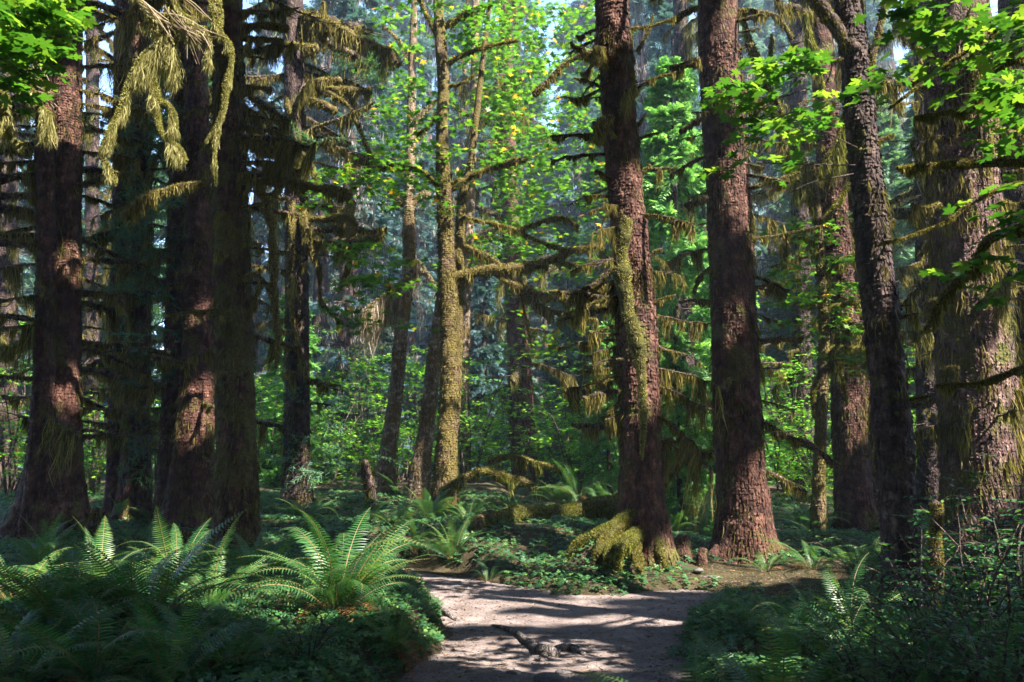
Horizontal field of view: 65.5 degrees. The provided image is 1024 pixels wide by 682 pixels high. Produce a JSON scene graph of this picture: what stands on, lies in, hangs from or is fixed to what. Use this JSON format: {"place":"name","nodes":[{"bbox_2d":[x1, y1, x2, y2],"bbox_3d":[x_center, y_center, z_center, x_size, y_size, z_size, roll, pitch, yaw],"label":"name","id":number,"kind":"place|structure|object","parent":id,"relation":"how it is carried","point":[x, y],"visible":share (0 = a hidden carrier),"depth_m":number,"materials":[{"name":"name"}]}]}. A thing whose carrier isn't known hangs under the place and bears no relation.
{"place":"outdoors","nodes":[
{"label":"outdoors","id":0,"kind":"place"},
{"bbox_2d":[20,0,997,405],"label":"sky","id":1,"kind":"structure","parent":0,"point":[103,45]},
{"bbox_2d":[1,466,1017,681],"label":"fallen leaves","id":2,"kind":"object","parent":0,"point":[453,649],"depth_m":10.24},
{"bbox_2d":[0,476,1022,681],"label":"ground","id":3,"kind":"structure","parent":0,"point":[440,565],"depth_m":11.87,"materials":[{"name":"soil"}]},
{"bbox_2d":[0,28,35,488],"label":"spruce tree","id":4,"kind":"object","parent":3,"relation":"on","point":[11,259],"visible":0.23,"depth_m":24.26,"materials":[{"name":"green plant"}]},
{"bbox_2d":[18,63,35,476],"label":"spruce tree","id":5,"kind":"object","parent":3,"relation":"on","point":[24,256],"visible":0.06,"depth_m":35.13,"materials":[{"name":"green plant"}]},
{"bbox_2d":[0,355,97,495],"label":"vine maple","id":6,"kind":"object","parent":3,"relation":"on","point":[4,471],"visible":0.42,"depth_m":21.65,"materials":[{"name":"green plant"}]},
{"bbox_2d":[0,512,103,572],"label":"sword fern","id":7,"kind":"object","parent":3,"relation":"on","point":[35,555],"visible":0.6,"depth_m":10.01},
{"bbox_2d":[0,597,151,681],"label":"sword fern","id":8,"kind":"object","parent":3,"relation":"on","point":[33,658],"visible":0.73,"depth_m":5.05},
{"bbox_2d":[0,0,172,542],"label":"spruce tree","id":9,"kind":"object","parent":3,"relation":"on","point":[52,486],"visible":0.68,"depth_m":15.08,"materials":[{"name":"brown plant"}]},
{"bbox_2d":[0,512,190,655],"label":"sword fern","id":10,"kind":"object","parent":3,"relation":"on","point":[59,590],"visible":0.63,"depth_m":5.91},
{"bbox_2d":[81,0,114,483],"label":"spruce tree","id":11,"kind":"object","parent":3,"relation":"on","point":[89,318],"visible":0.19,"depth_m":27.77,"materials":[{"name":"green plant"}]},
{"bbox_2d":[0,0,212,523],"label":"spruce tree","id":12,"kind":"object","parent":3,"relation":"on","point":[126,477],"visible":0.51,"depth_m":16.74,"materials":[{"name":"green plant"}]},
{"bbox_2d":[0,598,233,681],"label":"sword fern","id":13,"kind":"object","parent":3,"relation":"on","point":[129,661],"visible":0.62,"depth_m":4.92,"materials":[{"name":"plant"}]},
{"bbox_2d":[0,0,234,186],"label":"bigleaf maple","id":14,"kind":"object","parent":3,"relation":"on","point":[24,44],"visible":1,"depth_m":6.20,"materials":[{"name":"green plant"}]},
{"bbox_2d":[82,389,159,497],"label":"vine maple","id":15,"kind":"object","parent":3,"relation":"on","point":[91,479],"visible":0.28,"depth_m":21.68,"materials":[{"name":"green plant"}]},
{"bbox_2d":[0,508,299,650],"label":"sword fern","id":16,"kind":"object","parent":3,"relation":"on","point":[176,579],"visible":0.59,"depth_m":6.20,"materials":[{"name":"plant"}]},
{"bbox_2d":[100,14,215,478],"bbox_3d":[-14.530,-4.567,35.141,6.609,23.143,7.060,8,-12,-40],"label":"spruce tree","id":17,"kind":"object","parent":3,"relation":"on","point":[160,175],"depth_m":34.56,"materials":[{"name":"green plant"}]},
{"bbox_2d":[93,506,237,581],"bbox_3d":[-3.950,2.539,9.315,1.867,1.265,1.576,0,-9,0],"label":"sword fern","id":18,"kind":"object","parent":3,"relation":"on","point":[176,545],"visible":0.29,"depth_m":9.29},
{"bbox_2d":[44,584,295,681],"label":"sword fern","id":19,"kind":"object","parent":3,"relation":"on","point":[179,657],"visible":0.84,"depth_m":4.95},
{"bbox_2d":[105,0,262,528],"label":"spruce tree","id":20,"kind":"object","parent":3,"relation":"on","point":[184,490],"visible":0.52,"depth_m":16.22,"materials":[{"name":"brown plant"}]},
{"bbox_2d":[134,514,296,612],"bbox_3d":[-2.871,2.211,7.423,1.779,1.251,1.667,-7,-11,36],"label":"sword fern","id":21,"kind":"object","parent":3,"relation":"on","point":[224,593],"visible":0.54,"depth_m":7.49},
{"bbox_2d":[119,0,354,550],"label":"spruce tree","id":22,"kind":"object","parent":3,"relation":"on","point":[236,462],"visible":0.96,"depth_m":13.71,"materials":[{"name":"brown plant"}]},
{"bbox_2d":[143,617,335,670],"bbox_3d":[-1.830,2.092,5.270,1.305,0.634,1.112,0,-9,0],"label":"sword fern","id":23,"kind":"object","parent":3,"relation":"on","point":[248,649],"visible":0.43,"depth_m":5.12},
{"bbox_2d":[194,521,318,585],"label":"sword fern","id":24,"kind":"object","parent":3,"relation":"on","point":[242,563],"visible":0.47,"depth_m":8.94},
{"bbox_2d":[244,0,314,440],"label":"spruce tree","id":25,"kind":"object","parent":3,"relation":"on","point":[260,238],"visible":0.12,"depth_m":41.45,"materials":[{"name":"green plant"}]},
{"bbox_2d":[256,277,334,487],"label":"maple","id":26,"kind":"object","parent":3,"relation":"on","point":[274,472],"visible":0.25,"depth_m":24.77,"materials":[{"name":"green plant"}]},
{"bbox_2d":[234,595,371,662],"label":"huckleberry shrub","id":27,"kind":"object","parent":3,"relation":"on","point":[320,641],"visible":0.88,"depth_m":5.31,"materials":[{"name":"green plant"}]},
{"bbox_2d":[207,0,404,507],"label":"spruce tree","id":28,"kind":"object","parent":3,"relation":"on","point":[301,83],"visible":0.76,"depth_m":20.55,"materials":[{"name":"green plant"}]},
{"bbox_2d":[255,381,386,482],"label":"vine maple","id":29,"kind":"object","parent":3,"relation":"on","point":[320,467],"visible":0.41,"depth_m":26.84,"materials":[{"name":"green plant"}]},
{"bbox_2d":[215,508,441,623],"bbox_3d":[-1.629,2.244,7.339,1.867,1.459,2.090,0,-9,0],"label":"sword fern","id":30,"kind":"object","parent":3,"relation":"on","point":[341,582],"visible":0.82,"depth_m":7.25,"materials":[{"name":"plant"}]},
{"bbox_2d":[253,0,406,478],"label":"spruce tree","id":31,"kind":"object","parent":3,"relation":"on","point":[313,286],"visible":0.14,"depth_m":36.95,"materials":[{"name":"green plant"}]},
{"bbox_2d":[256,0,434,479],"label":"spruce tree","id":32,"kind":"object","parent":3,"relation":"on","point":[353,11],"visible":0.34,"depth_m":33.58,"materials":[{"name":"green plant"}]},
{"bbox_2d":[278,0,413,478],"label":"spruce tree","id":33,"kind":"object","parent":3,"relation":"on","point":[386,255],"visible":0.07,"depth_m":42.86,"materials":[{"name":"green plant"}]},
{"bbox_2d":[310,323,425,476],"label":"vine maple","id":34,"kind":"object","parent":3,"relation":"on","point":[372,360],"visible":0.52,"depth_m":29.64,"materials":[{"name":"green plant"}]},
{"bbox_2d":[327,70,435,476],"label":"spruce tree","id":35,"kind":"object","parent":3,"relation":"on","point":[390,221],"visible":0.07,"depth_m":53.51,"materials":[{"name":"green plant"}]},
{"bbox_2d":[326,0,436,474],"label":"spruce tree","id":36,"kind":"object","parent":3,"relation":"on","point":[388,40],"visible":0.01,"depth_m":67.90,"materials":[{"name":"green plant"}]},
{"bbox_2d":[345,0,436,495],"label":"bigleaf maple","id":37,"kind":"object","parent":3,"relation":"on","point":[392,422],"visible":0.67,"depth_m":22.40,"materials":[{"name":"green plant"}]},
{"bbox_2d":[346,583,446,678],"bbox_3d":[-0.965,2.316,6.349,0.910,0.798,1.042,0,-9,0],"label":"sword fern","id":38,"kind":"object","parent":3,"relation":"on","point":[400,640],"visible":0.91,"depth_m":6.36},
{"bbox_2d":[357,113,438,478],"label":"spruce tree","id":39,"kind":"object","parent":3,"relation":"on","point":[428,305],"visible":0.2,"depth_m":46.70,"materials":[{"name":"green plant"}]},
{"bbox_2d":[357,33,438,475],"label":"spruce tree","id":40,"kind":"object","parent":3,"relation":"on","point":[429,72],"visible":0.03,"depth_m":61.36,"materials":[{"name":"green plant"}]},
{"bbox_2d":[330,363,485,482],"bbox_3d":[-3.757,2.983,28.091,5.584,4.482,3.662,1,-9,-8],"label":"vine maple","id":41,"kind":"object","parent":3,"relation":"on","point":[405,467],"visible":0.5,"depth_m":27.81,"materials":[{"name":"green plant"}]},
{"bbox_2d":[407,274,440,502],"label":"bigleaf maple","id":42,"kind":"object","parent":3,"relation":"on","point":[419,476],"visible":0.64,"depth_m":20.78,"materials":[{"name":"brown plant"}]},
{"bbox_2d":[364,0,501,424],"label":"spruce tree","id":43,"kind":"object","parent":3,"relation":"on","point":[447,15],"visible":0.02,"depth_m":70.18,"materials":[{"name":"green plant"}]},
{"bbox_2d":[271,0,611,510],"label":"bigleaf maple","id":44,"kind":"object","parent":3,"relation":"on","point":[454,274],"visible":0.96,"depth_m":19.68,"materials":[{"name":"green plant"}]},
{"bbox_2d":[408,510,498,562],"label":"sword fern","id":45,"kind":"object","parent":3,"relation":"on","point":[447,549],"visible":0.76,"depth_m":12.99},
{"bbox_2d":[401,0,507,466],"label":"spruce tree","id":46,"kind":"object","parent":3,"relation":"on","point":[453,73],"visible":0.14,"depth_m":54.20,"materials":[{"name":"green plant"}]},
{"bbox_2d":[374,348,561,482],"bbox_3d":[-1.339,2.522,26.180,5.863,4.706,3.845,6,-11,-34],"label":"vine maple","id":47,"kind":"object","parent":3,"relation":"on","point":[461,445],"visible":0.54,"depth_m":25.74,"materials":[{"name":"green plant"}]},
{"bbox_2d":[457,246,510,479],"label":"spruce tree","id":48,"kind":"object","parent":3,"relation":"on","point":[485,351],"visible":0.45,"depth_m":36.15,"materials":[{"name":"green plant"}]},
{"bbox_2d":[438,30,559,479],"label":"spruce tree","id":49,"kind":"object","parent":3,"relation":"on","point":[484,178],"visible":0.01,"depth_m":61.52,"materials":[{"name":"green plant"}]},
{"bbox_2d":[0,488,1022,681],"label":"clover ground cover","id":50,"kind":"object","parent":3,"relation":"on","point":[251,670],"visible":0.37,"depth_m":8.03,"materials":[{"name":"green plant"}]},
{"bbox_2d":[6,517,1018,681],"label":"moss ground cover","id":51,"kind":"object","parent":3,"relation":"on","point":[593,593],"visible":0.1,"depth_m":9.97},
{"bbox_2d":[474,220,553,472],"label":"spruce tree","id":52,"kind":"object","parent":3,"relation":"on","point":[503,363],"visible":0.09,"depth_m":44.07,"materials":[{"name":"green plant"}]},
{"bbox_2d":[448,0,581,487],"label":"spruce tree","id":53,"kind":"object","parent":3,"relation":"on","point":[520,376],"visible":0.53,"depth_m":31.39,"materials":[{"name":"green plant"}]},
{"bbox_2d":[487,453,562,480],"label":"fallen branch","id":54,"kind":"object","parent":3,"relation":"on","point":[521,461],"visible":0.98,"depth_m":19.73,"materials":[{"name":"plant"}]},
{"bbox_2d":[489,71,565,477],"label":"spruce tree","id":55,"kind":"object","parent":3,"relation":"on","point":[537,111],"visible":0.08,"depth_m":64.33,"materials":[{"name":"green plant"}]},
{"bbox_2d":[486,0,574,416],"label":"spruce tree","id":56,"kind":"object","parent":3,"relation":"on","point":[523,54],"visible":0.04,"depth_m":72.38,"materials":[{"name":"green plant"}]},
{"bbox_2d":[477,384,596,486],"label":"vine maple","id":57,"kind":"object","parent":3,"relation":"on","point":[546,474],"visible":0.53,"depth_m":26.66,"materials":[{"name":"green plant"}]},
{"bbox_2d":[449,0,635,476],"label":"bigleaf maple","id":58,"kind":"object","parent":3,"relation":"on","point":[498,61],"visible":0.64,"depth_m":26.80,"materials":[{"name":"green plant"}]},
{"bbox_2d":[530,223,565,479],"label":"spruce tree","id":59,"kind":"object","parent":3,"relation":"on","point":[537,318],"visible":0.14,"depth_m":52.55,"materials":[{"name":"green plant"}]},
{"bbox_2d":[497,493,617,523],"bbox_3d":[0.813,3.309,14.836,3.539,0.945,0.558,6,-11,-31],"label":"fallen log","id":60,"kind":"object","parent":3,"relation":"on","point":[601,507],"visible":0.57,"depth_m":14.97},
{"bbox_2d":[399,569,718,681],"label":"trail","id":61,"kind":"object","parent":3,"relation":"on","point":[540,615],"visible":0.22,"depth_m":7.95,"materials":[{"name":"soil"}]},
{"bbox_2d":[516,382,612,493],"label":"vine maple","id":62,"kind":"object","parent":3,"relation":"on","point":[569,458],"visible":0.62,"depth_m":22.99,"materials":[{"name":"green plant"}]},
{"bbox_2d":[534,0,595,403],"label":"spruce tree","id":63,"kind":"object","parent":3,"relation":"on","point":[577,4],"visible":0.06,"depth_m":74.19,"materials":[{"name":"green plant"}]},
{"bbox_2d":[529,43,607,479],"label":"spruce tree","id":64,"kind":"object","parent":3,"relation":"on","point":[572,87],"visible":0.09,"depth_m":60.78,"materials":[{"name":"green plant"}]},
{"bbox_2d":[536,216,605,484],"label":"spruce tree","id":65,"kind":"object","parent":3,"relation":"on","point":[573,335],"visible":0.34,"depth_m":40.03,"materials":[{"name":"green plant"}]},
{"bbox_2d":[552,124,613,477],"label":"spruce tree","id":66,"kind":"object","parent":3,"relation":"on","point":[586,176],"visible":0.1,"depth_m":45.35,"materials":[{"name":"green plant"}]},
{"bbox_2d":[576,319,619,499],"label":"hemlock tree","id":67,"kind":"object","parent":3,"relation":"on","point":[595,463],"visible":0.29,"depth_m":19.75,"materials":[{"name":"green plant"}]},
{"bbox_2d":[565,0,670,460],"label":"spruce tree","id":68,"kind":"object","parent":3,"relation":"on","point":[637,17],"visible":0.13,"depth_m":44.86,"materials":[{"name":"green plant"}]},
{"bbox_2d":[531,0,729,575],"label":"spruce tree","id":69,"kind":"object","parent":3,"relation":"on","point":[637,527],"visible":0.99,"depth_m":12.58,"materials":[{"name":"brown plant"}]},
{"bbox_2d":[563,638,718,681],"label":"sword fern","id":70,"kind":"object","parent":3,"relation":"on","point":[695,670],"visible":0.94,"depth_m":4.66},
{"bbox_2d":[597,55,771,503],"bbox_3d":[4.858,-1.522,23.873,5.218,14.241,5.300,-5,-10,26],"label":"hemlock tree","id":71,"kind":"object","parent":3,"relation":"on","point":[664,201],"visible":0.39,"depth_m":23.56,"materials":[{"name":"green plant"}]},
{"bbox_2d":[598,0,770,480],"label":"spruce tree","id":72,"kind":"object","parent":3,"relation":"on","point":[658,46],"visible":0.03,"depth_m":38.12,"materials":[{"name":"green plant"}]},
{"bbox_2d":[660,324,714,529],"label":"hemlock tree","id":73,"kind":"object","parent":3,"relation":"on","point":[679,345],"visible":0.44,"depth_m":17.70,"materials":[{"name":"green plant"}]},
{"bbox_2d":[639,0,741,484],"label":"spruce tree","id":74,"kind":"object","parent":3,"relation":"on","point":[683,41],"visible":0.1,"depth_m":27.62,"materials":[{"name":"green plant"}]},
{"bbox_2d":[662,130,785,485],"bbox_3d":[7.803,-0.917,30.718,5.579,14.990,5.492,0,-9,1],"label":"hemlock tree","id":75,"kind":"object","parent":3,"relation":"on","point":[701,216],"visible":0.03,"depth_m":30.44,"materials":[{"name":"green plant"}]},
{"bbox_2d":[663,0,840,563],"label":"spruce tree","id":76,"kind":"object","parent":3,"relation":"on","point":[743,525],"visible":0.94,"depth_m":14.04,"materials":[{"name":"brown plant"}]},
{"bbox_2d":[697,0,830,467],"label":"spruce tree","id":77,"kind":"object","parent":3,"relation":"on","point":[760,45],"visible":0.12,"depth_m":39.24,"materials":[{"name":"green plant"}]},
{"bbox_2d":[700,346,829,491],"bbox_3d":[7.857,2.475,23.843,5.584,4.482,3.662,-7,-11,36],"label":"vine maple","id":78,"kind":"object","parent":3,"relation":"on","point":[769,452],"visible":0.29,"depth_m":23.48,"materials":[{"name":"green plant"}]},
{"bbox_2d":[745,40,830,477],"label":"spruce tree","id":79,"kind":"object","parent":3,"relation":"on","point":[763,225],"visible":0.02,"depth_m":45.30,"materials":[{"name":"green plant"}]},
{"bbox_2d":[718,576,863,660],"bbox_3d":[2.225,2.211,6.371,1.112,0.661,1.256,-5,-11,29],"label":"sword fern","id":80,"kind":"object","parent":3,"relation":"on","point":[810,620],"visible":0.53,"depth_m":6.30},
{"bbox_2d":[755,62,833,482],"bbox_3d":[13.629,-3.014,37.018,5.948,20.828,6.354,3,-10,-18],"label":"spruce tree","id":81,"kind":"object","parent":3,"relation":"on","point":[781,314],"visible":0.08,"depth_m":36.66,"materials":[{"name":"green plant"}]},
{"bbox_2d":[683,586,912,681],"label":"sword fern","id":82,"kind":"object","parent":3,"relation":"on","point":[775,673],"visible":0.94,"depth_m":4.75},
{"bbox_2d":[763,400,833,502],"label":"vine maple","id":83,"kind":"object","parent":3,"relation":"on","point":[806,467],"visible":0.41,"depth_m":21.54,"materials":[{"name":"green plant"}]},
{"bbox_2d":[747,0,870,491],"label":"spruce tree","id":84,"kind":"object","parent":3,"relation":"on","point":[792,100],"visible":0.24,"depth_m":24.44,"materials":[{"name":"green plant"}]},
{"bbox_2d":[697,0,928,612],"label":"maple","id":85,"kind":"object","parent":3,"relation":"on","point":[891,422],"visible":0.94,"depth_m":9.03,"materials":[{"name":"green plant"}]},
{"bbox_2d":[740,8,916,533],"bbox_3d":[6.426,-1.669,16.304,4.083,11.424,2.749,4,-10,-23],"label":"bigleaf maple","id":86,"kind":"object","parent":3,"relation":"on","point":[830,357],"visible":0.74,"depth_m":16.30,"materials":[{"name":"green plant"}]},
{"bbox_2d":[743,553,936,651],"bbox_3d":[2.868,2.264,6.842,1.702,0.769,1.526,0,-9,0],"label":"sword fern","id":87,"kind":"object","parent":3,"relation":"on","point":[852,607],"visible":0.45,"depth_m":7.05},
{"bbox_2d":[762,0,926,533],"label":"spruce tree","id":88,"kind":"object","parent":3,"relation":"on","point":[855,489],"visible":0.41,"depth_m":16.98,"materials":[{"name":"brown plant"}]},
{"bbox_2d":[737,568,954,681],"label":"sword fern","id":89,"kind":"object","parent":3,"relation":"on","point":[818,643],"visible":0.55,"depth_m":5.27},
{"bbox_2d":[773,600,990,681],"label":"huckleberry shrub","id":90,"kind":"object","parent":3,"relation":"on","point":[861,678],"visible":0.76,"depth_m":5.03,"materials":[{"name":"green plant"}]},
{"bbox_2d":[837,1,939,516],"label":"spruce tree","id":91,"kind":"object","parent":3,"relation":"on","point":[927,482],"visible":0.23,"depth_m":18.97,"materials":[{"name":"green plant"}]},
{"bbox_2d":[864,0,914,364],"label":"spruce tree","id":92,"kind":"object","parent":3,"relation":"on","point":[888,62],"visible":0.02,"depth_m":57.14,"materials":[{"name":"green plant"}]},
{"bbox_2d":[875,93,915,424],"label":"spruce tree","id":93,"kind":"object","parent":3,"relation":"on","point":[891,156],"visible":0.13,"depth_m":35.20,"materials":[{"name":"green plant"}]},
{"bbox_2d":[890,51,916,467],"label":"spruce tree","id":94,"kind":"object","parent":3,"relation":"on","point":[906,185],"visible":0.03,"depth_m":31.52,"materials":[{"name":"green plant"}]},
{"bbox_2d":[809,625,1023,681],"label":"sword fern","id":95,"kind":"object","parent":3,"relation":"on","point":[929,667],"visible":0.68,"depth_m":4.66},
{"bbox_2d":[829,525,1010,661],"bbox_3d":[3.245,2.042,6.183,1.149,1.219,1.081,-9,-13,44],"label":"huckleberry shrub","id":96,"kind":"object","parent":3,"relation":"on","point":[901,591],"visible":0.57,"depth_m":6.11,"materials":[{"name":"green plant"}]},
{"bbox_2d":[826,585,1023,681],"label":"huckleberry shrub","id":97,"kind":"object","parent":3,"relation":"on","point":[904,650],"visible":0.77,"depth_m":4.69,"materials":[{"name":"green plant"}]},
{"bbox_2d":[845,495,1023,678],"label":"huckleberry shrub","id":98,"kind":"object","parent":3,"relation":"on","point":[974,585],"visible":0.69,"depth_m":5.79,"materials":[{"name":"green plant"}]},
{"bbox_2d":[925,500,944,616],"bbox_3d":[3.604,1.877,6.787,0.230,1.027,0.162,0,-9,0],"label":"tree stump","id":99,"kind":"object","parent":3,"relation":"on","point":[936,511],"visible":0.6,"depth_m":6.78,"materials":[{"name":"brown wood"}]},
{"bbox_2d":[852,0,1023,400],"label":"bigleaf maple","id":100,"kind":"object","parent":3,"relation":"on","point":[998,102],"visible":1,"depth_m":5.58,"materials":[{"name":"green plant"}]},
{"bbox_2d":[875,0,1023,559],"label":"spruce tree","id":101,"kind":"object","parent":3,"relation":"on","point":[973,424],"visible":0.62,"depth_m":13.31,"materials":[{"name":"green plant"}]},
{"bbox_2d":[876,570,1023,681],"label":"huckleberry shrub","id":102,"kind":"object","parent":3,"relation":"on","point":[1005,664],"visible":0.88,"depth_m":4.58,"materials":[{"name":"green plant"}]},
{"bbox_2d":[884,474,1023,612],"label":"huckleberry shrub","id":103,"kind":"object","parent":3,"relation":"on","point":[965,549],"visible":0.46,"depth_m":8.23,"materials":[{"name":"green plant"}]},
{"bbox_2d":[892,0,1023,384],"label":"spruce tree","id":104,"kind":"object","parent":3,"relation":"on","point":[1014,195],"visible":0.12,"depth_m":16.48,"materials":[{"name":"green plant"}]},
{"bbox_2d":[893,611,1023,681],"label":"sword fern","id":105,"kind":"object","parent":3,"relation":"on","point":[976,657],"visible":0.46,"depth_m":4.59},
{"bbox_2d":[908,484,1023,674],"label":"huckleberry shrub","id":106,"kind":"object","parent":3,"relation":"on","point":[1005,590],"visible":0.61,"depth_m":5.92,"materials":[{"name":"green plant"}]},
{"bbox_2d":[916,453,1023,607],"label":"huckleberry shrub","id":107,"kind":"object","parent":3,"relation":"on","point":[995,519],"visible":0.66,"depth_m":7.79,"materials":[{"name":"green plant"}]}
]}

